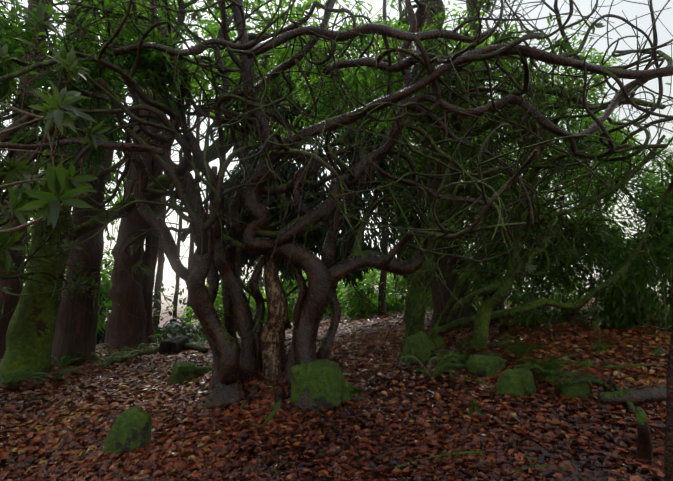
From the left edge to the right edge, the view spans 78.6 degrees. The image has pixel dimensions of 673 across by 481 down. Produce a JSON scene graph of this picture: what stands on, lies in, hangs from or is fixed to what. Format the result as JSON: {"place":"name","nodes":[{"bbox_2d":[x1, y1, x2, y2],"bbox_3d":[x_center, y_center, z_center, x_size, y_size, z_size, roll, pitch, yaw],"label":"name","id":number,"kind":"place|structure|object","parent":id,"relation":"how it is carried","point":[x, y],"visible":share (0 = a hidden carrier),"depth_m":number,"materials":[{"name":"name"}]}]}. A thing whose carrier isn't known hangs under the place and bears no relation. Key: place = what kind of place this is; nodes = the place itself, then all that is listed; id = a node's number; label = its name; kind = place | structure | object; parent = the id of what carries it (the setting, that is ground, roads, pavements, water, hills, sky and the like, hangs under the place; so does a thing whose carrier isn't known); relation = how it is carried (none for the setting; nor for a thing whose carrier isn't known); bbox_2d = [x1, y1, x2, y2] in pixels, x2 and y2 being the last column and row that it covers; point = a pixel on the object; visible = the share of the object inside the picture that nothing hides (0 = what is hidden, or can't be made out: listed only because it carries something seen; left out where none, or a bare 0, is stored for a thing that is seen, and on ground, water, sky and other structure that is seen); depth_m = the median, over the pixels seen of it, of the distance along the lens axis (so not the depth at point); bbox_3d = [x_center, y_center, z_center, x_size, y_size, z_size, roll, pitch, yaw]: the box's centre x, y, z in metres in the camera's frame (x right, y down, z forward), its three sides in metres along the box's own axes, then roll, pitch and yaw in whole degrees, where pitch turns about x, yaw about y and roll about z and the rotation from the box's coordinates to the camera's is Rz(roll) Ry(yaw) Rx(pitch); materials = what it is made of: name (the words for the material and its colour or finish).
{"place":"outdoors","nodes":[
{"label":"outdoors","id":0,"kind":"place"},
{"bbox_2d":[0,361,663,480],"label":"fallen branches","id":1,"kind":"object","parent":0,"point":[492,389],"depth_m":5.57,"materials":[{"name":"brown wood"}]},
{"bbox_2d":[0,0,210,321],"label":"rhododendron tree","id":2,"kind":"object","parent":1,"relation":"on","point":[32,140],"depth_m":6.69,"materials":[{"name":"green plant"}]},
{"bbox_2d":[0,295,671,480],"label":"ground","id":3,"kind":"structure","parent":0,"point":[162,323],"depth_m":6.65,"materials":[{"name":"brown plant"}]},
{"bbox_2d":[0,0,49,358],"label":"conifer trunk","id":4,"kind":"object","parent":3,"relation":"on","point":[11,301],"visible":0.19,"depth_m":10.46,"materials":[{"name":"brown plant"}]},
{"bbox_2d":[0,0,95,377],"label":"tree trunk","id":5,"kind":"object","parent":3,"relation":"on","point":[30,335],"visible":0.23,"depth_m":8.13,"materials":[{"name":"green plant"}]},
{"bbox_2d":[51,0,131,366],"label":"conifer trunk","id":6,"kind":"object","parent":3,"relation":"on","point":[78,334],"visible":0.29,"depth_m":9.60,"materials":[{"name":"brown plant"}]},
{"bbox_2d":[103,405,151,452],"bbox_3d":[-2.190,2.077,4.304,0.465,0.653,0.254,0,-9,-2],"label":"rock","id":7,"kind":"object","parent":3,"relation":"on","point":[130,429],"visible":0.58,"depth_m":4.22,"materials":[{"name":"green stone"}]},
{"bbox_2d":[104,1,157,348],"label":"conifer trunk","id":8,"kind":"object","parent":3,"relation":"on","point":[124,327],"visible":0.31,"depth_m":13.00,"materials":[{"name":"brown plant"}]},
{"bbox_2d":[143,97,165,345],"bbox_3d":[-6.278,-4.291,14.694,0.652,16.311,0.738,-8,-12,42],"label":"conifer trunk","id":9,"kind":"object","parent":3,"relation":"on","point":[148,298],"visible":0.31,"depth_m":13.72,"materials":[{"name":"brown plant"}]},
{"bbox_2d":[110,343,208,363],"bbox_3d":[-4.925,2.940,10.871,1.616,0.301,2.564,-7,-12,39],"label":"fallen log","id":10,"kind":"object","parent":3,"relation":"on","point":[155,349],"visible":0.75,"depth_m":11.19,"materials":[{"name":"brown wood"}]},
{"bbox_2d":[153,146,171,329],"bbox_3d":[-12.622,-2.808,29.776,0.798,20.308,0.756,-6,-11,33],"label":"tree trunk","id":11,"kind":"object","parent":3,"relation":"on","point":[160,266],"visible":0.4,"depth_m":28.84,"materials":[{"name":"brown plant"}]},
{"bbox_2d":[159,335,188,354],"bbox_3d":[-4.552,3.037,11.571,0.465,0.674,1.104,-1,-9,7],"label":"rock","id":12,"kind":"object","parent":3,"relation":"on","point":[174,345],"visible":0.6,"depth_m":11.26,"materials":[{"name":"grey stone"}]},
{"bbox_2d":[172,106,190,321],"bbox_3d":[-11.671,-2.662,31.094,0.629,20.320,0.464,0,-9,-1],"label":"tree trunk","id":13,"kind":"object","parent":3,"relation":"on","point":[177,278],"visible":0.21,"depth_m":30.10,"materials":[{"name":"brown plant"}]},
{"bbox_2d":[167,362,198,383],"bbox_3d":[-2.549,2.277,6.795,0.371,0.541,0.600,7,-11,-37],"label":"rock","id":14,"kind":"object","parent":3,"relation":"on","point":[182,372],"visible":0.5,"depth_m":6.62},
{"bbox_2d":[186,90,201,331],"bbox_3d":[-11.096,-2.457,32.318,0.691,20.312,0.577,0,-9,-1],"label":"tree trunk","id":15,"kind":"object","parent":3,"relation":"on","point":[191,253],"visible":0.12,"depth_m":31.69,"materials":[{"name":"brown plant"}]},
{"bbox_2d":[197,366,213,375],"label":"rock","id":16,"kind":"object","parent":3,"relation":"on","point":[204,369],"visible":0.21,"depth_m":7.06,"materials":[{"name":"green stone"}]},
{"bbox_2d":[206,118,209,214],"bbox_3d":[-10.332,-2.456,32.772,0.646,20.313,0.380,0,-9,-1],"label":"tree trunk","id":17,"kind":"object","parent":3,"relation":"on","point":[207,209],"visible":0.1,"depth_m":32.86,"materials":[{"name":"brown wood"}]},
{"bbox_2d":[206,166,216,288],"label":"tree trunk","id":18,"kind":"object","parent":3,"relation":"on","point":[214,169],"visible":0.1,"depth_m":40.28,"materials":[{"name":"brown wood"}]},
{"bbox_2d":[0,0,498,337],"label":"tree foliage","id":19,"kind":"object","parent":3,"relation":"on","point":[106,287],"visible":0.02,"depth_m":16.51,"materials":[{"name":"green plant"}]},
{"bbox_2d":[194,43,472,288],"bbox_3d":[-0.058,-3.062,14.906,11.631,9.457,6.378,0,-9,-1],"label":"shrub foliage","id":20,"kind":"object","parent":19,"relation":"attached to","point":[316,249],"visible":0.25,"depth_m":13.30,"materials":[{"name":"green plant"}]},
{"bbox_2d":[258,255,288,387],"bbox_3d":[-0.860,1.056,5.921,0.612,2.031,0.774,0,-9,-1],"label":"tree trunk","id":21,"kind":"object","parent":3,"relation":"on","point":[272,352],"visible":0.77,"depth_m":5.75,"materials":[{"name":"brown wood"}]},
{"bbox_2d":[201,386,368,425],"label":"roots","id":22,"kind":"object","parent":3,"relation":"on","point":[279,395],"visible":0.23,"depth_m":5.15,"materials":[{"name":"brown plant"}]},
{"bbox_2d":[172,268,432,335],"bbox_3d":[-0.426,2.752,22.752,13.652,4.478,11.591,0,-9,-1],"label":"bush","id":23,"kind":"object","parent":3,"relation":"on","point":[342,293],"visible":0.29,"depth_m":19.40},
{"bbox_2d":[0,313,609,387],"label":"ferns","id":24,"kind":"object","parent":3,"relation":"on","point":[32,374],"visible":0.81,"depth_m":6.46,"materials":[{"name":"green plant"}]},
{"bbox_2d":[22,245,601,343],"bbox_3d":[-3.725,3.641,27.934,45.668,10.357,22.304,2,-9,-14],"label":"understory bush","id":25,"kind":"object","parent":3,"relation":"on","point":[173,329],"visible":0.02,"depth_m":23.70,"materials":[{"name":"green plant"}]},
{"bbox_2d":[290,359,343,408],"bbox_3d":[-0.206,1.895,5.305,0.633,0.725,0.619,-2,-9,15],"label":"rock base","id":26,"kind":"object","parent":3,"relation":"on","point":[319,381],"visible":0.65,"depth_m":5.09,"materials":[{"name":"green stone"}]},
{"bbox_2d":[3,310,664,480],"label":"dead sticks","id":27,"kind":"object","parent":3,"relation":"on","point":[383,455],"visible":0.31,"depth_m":4.43,"materials":[{"name":"brown wood"}]},
{"bbox_2d":[0,0,672,409],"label":"rhododendron tree","id":28,"kind":"object","parent":3,"relation":"on","point":[155,107],"depth_m":5.37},
{"bbox_2d":[0,0,111,275],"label":"rhododendron tree","id":29,"kind":"object","parent":28,"relation":"attached to","point":[56,183],"depth_m":2.80,"materials":[{"name":"green plant"}]},
{"bbox_2d":[52,32,632,229],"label":"rhododendron hanging pods","id":30,"kind":"object","parent":28,"relation":"attached to","point":[84,146],"visible":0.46,"depth_m":5.31,"materials":[{"name":"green plant"}]},
{"bbox_2d":[0,0,672,331],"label":"tree foliage","id":31,"kind":"object","parent":3,"relation":"on","point":[615,308],"visible":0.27,"depth_m":8.26,"materials":[{"name":"green plant"}]},
{"bbox_2d":[342,380,354,401],"bbox_3d":[0.109,1.975,5.245,0.238,0.387,0.241,-3,-9,16],"label":"rock base","id":32,"kind":"object","parent":3,"relation":"on","point":[347,386],"visible":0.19,"depth_m":5.19,"materials":[{"name":"green plant"}]},
{"bbox_2d":[345,195,366,319],"bbox_3d":[0.925,-1.042,20.659,1.142,10.340,1.195,0,-9,-1],"label":"tree trunk","id":33,"kind":"object","parent":3,"relation":"on","point":[363,312],"visible":0.06,"depth_m":19.70,"materials":[{"name":"green plant"}]},
{"bbox_2d":[378,0,387,315],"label":"tree trunk","id":34,"kind":"object","parent":3,"relation":"on","point":[383,276],"visible":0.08,"depth_m":18.62,"materials":[{"name":"brown wood"}]},
{"bbox_2d":[398,0,410,286],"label":"tree trunk","id":35,"kind":"object","parent":3,"relation":"on","point":[400,8],"depth_m":18.88,"materials":[{"name":"brown wood"}]},
{"bbox_2d":[403,331,430,364],"bbox_3d":[1.379,1.995,7.095,0.474,0.832,0.407,3,-10,-20],"label":"rock","id":36,"kind":"object","parent":3,"relation":"on","point":[417,346],"visible":0.58,"depth_m":7.00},
{"bbox_2d":[205,0,672,423],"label":"tree branches","id":37,"kind":"object","parent":3,"relation":"on","point":[622,145],"depth_m":5.50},
{"bbox_2d":[419,0,473,328],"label":"tree trunk","id":38,"kind":"object","parent":3,"relation":"on","point":[439,304],"visible":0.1,"depth_m":10.93,"materials":[{"name":"brown plant"}]},
{"bbox_2d":[441,357,466,370],"bbox_3d":[1.905,2.007,6.562,0.424,0.301,0.328,7,-11,-38],"label":"rock","id":39,"kind":"object","parent":3,"relation":"on","point":[455,360],"visible":0.33,"depth_m":6.43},
{"bbox_2d":[466,0,504,310],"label":"tree trunk","id":40,"kind":"object","parent":3,"relation":"on","point":[501,307],"visible":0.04,"depth_m":12.22,"materials":[{"name":"brown wood"}]},
{"bbox_2d":[466,355,506,376],"bbox_3d":[2.303,1.979,6.289,0.620,0.463,0.438,7,-11,-36],"label":"rock","id":41,"kind":"object","parent":3,"relation":"on","point":[488,365],"visible":0.6,"depth_m":6.16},
{"bbox_2d":[354,0,672,351],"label":"rhododendron tree","id":42,"kind":"object","parent":3,"relation":"on","point":[524,176],"depth_m":7.39,"materials":[{"name":"green plant"}]},
{"bbox_2d":[497,367,535,396],"bbox_3d":[2.406,1.925,5.413,0.410,0.471,0.518,-9,-12,43],"label":"rock","id":43,"kind":"object","parent":3,"relation":"on","point":[515,381],"visible":0.73,"depth_m":5.28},
{"bbox_2d":[559,379,589,398],"bbox_3d":[3.019,1.917,5.207,0.345,0.289,0.356,-3,-10,20],"label":"rock","id":44,"kind":"object","parent":3,"relation":"on","point":[577,390],"visible":0.5,"depth_m":5.10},
{"bbox_2d":[555,373,666,413],"bbox_3d":[3.475,1.866,5.147,0.955,0.284,1.243,2,-9,-13],"label":"fallen log","id":45,"kind":"object","parent":3,"relation":"on","point":[627,398],"visible":0.75,"depth_m":4.71,"materials":[{"name":"brown wood"}]},
{"bbox_2d":[634,406,652,459],"bbox_3d":[2.600,1.755,3.504,0.226,0.670,0.430,-3,-10,20],"label":"tree stump","id":46,"kind":"object","parent":3,"relation":"on","point":[644,449],"visible":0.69,"depth_m":3.41,"materials":[{"name":"brown wood"}]},
{"bbox_2d":[664,268,672,480],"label":"tree trunk","id":47,"kind":"object","parent":3,"relation":"on","point":[668,456],"visible":1,"depth_m":2.79,"materials":[{"name":"brown plant"}]},
{"bbox_2d":[0,0,672,309],"label":"sky","id":48,"kind":"structure","parent":0,"point":[630,9],"materials":[{"name":"white"}]},
{"bbox_2d":[61,85,665,240],"bbox_3d":[0.290,-1.568,7.748,11.380,3.072,0.494,-1,-9,6],"label":"branch","id":49,"kind":"object","parent":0,"point":[274,94],"visible":0.35,"depth_m":7.99,"materials":[{"name":"brown wood"}]}
]}

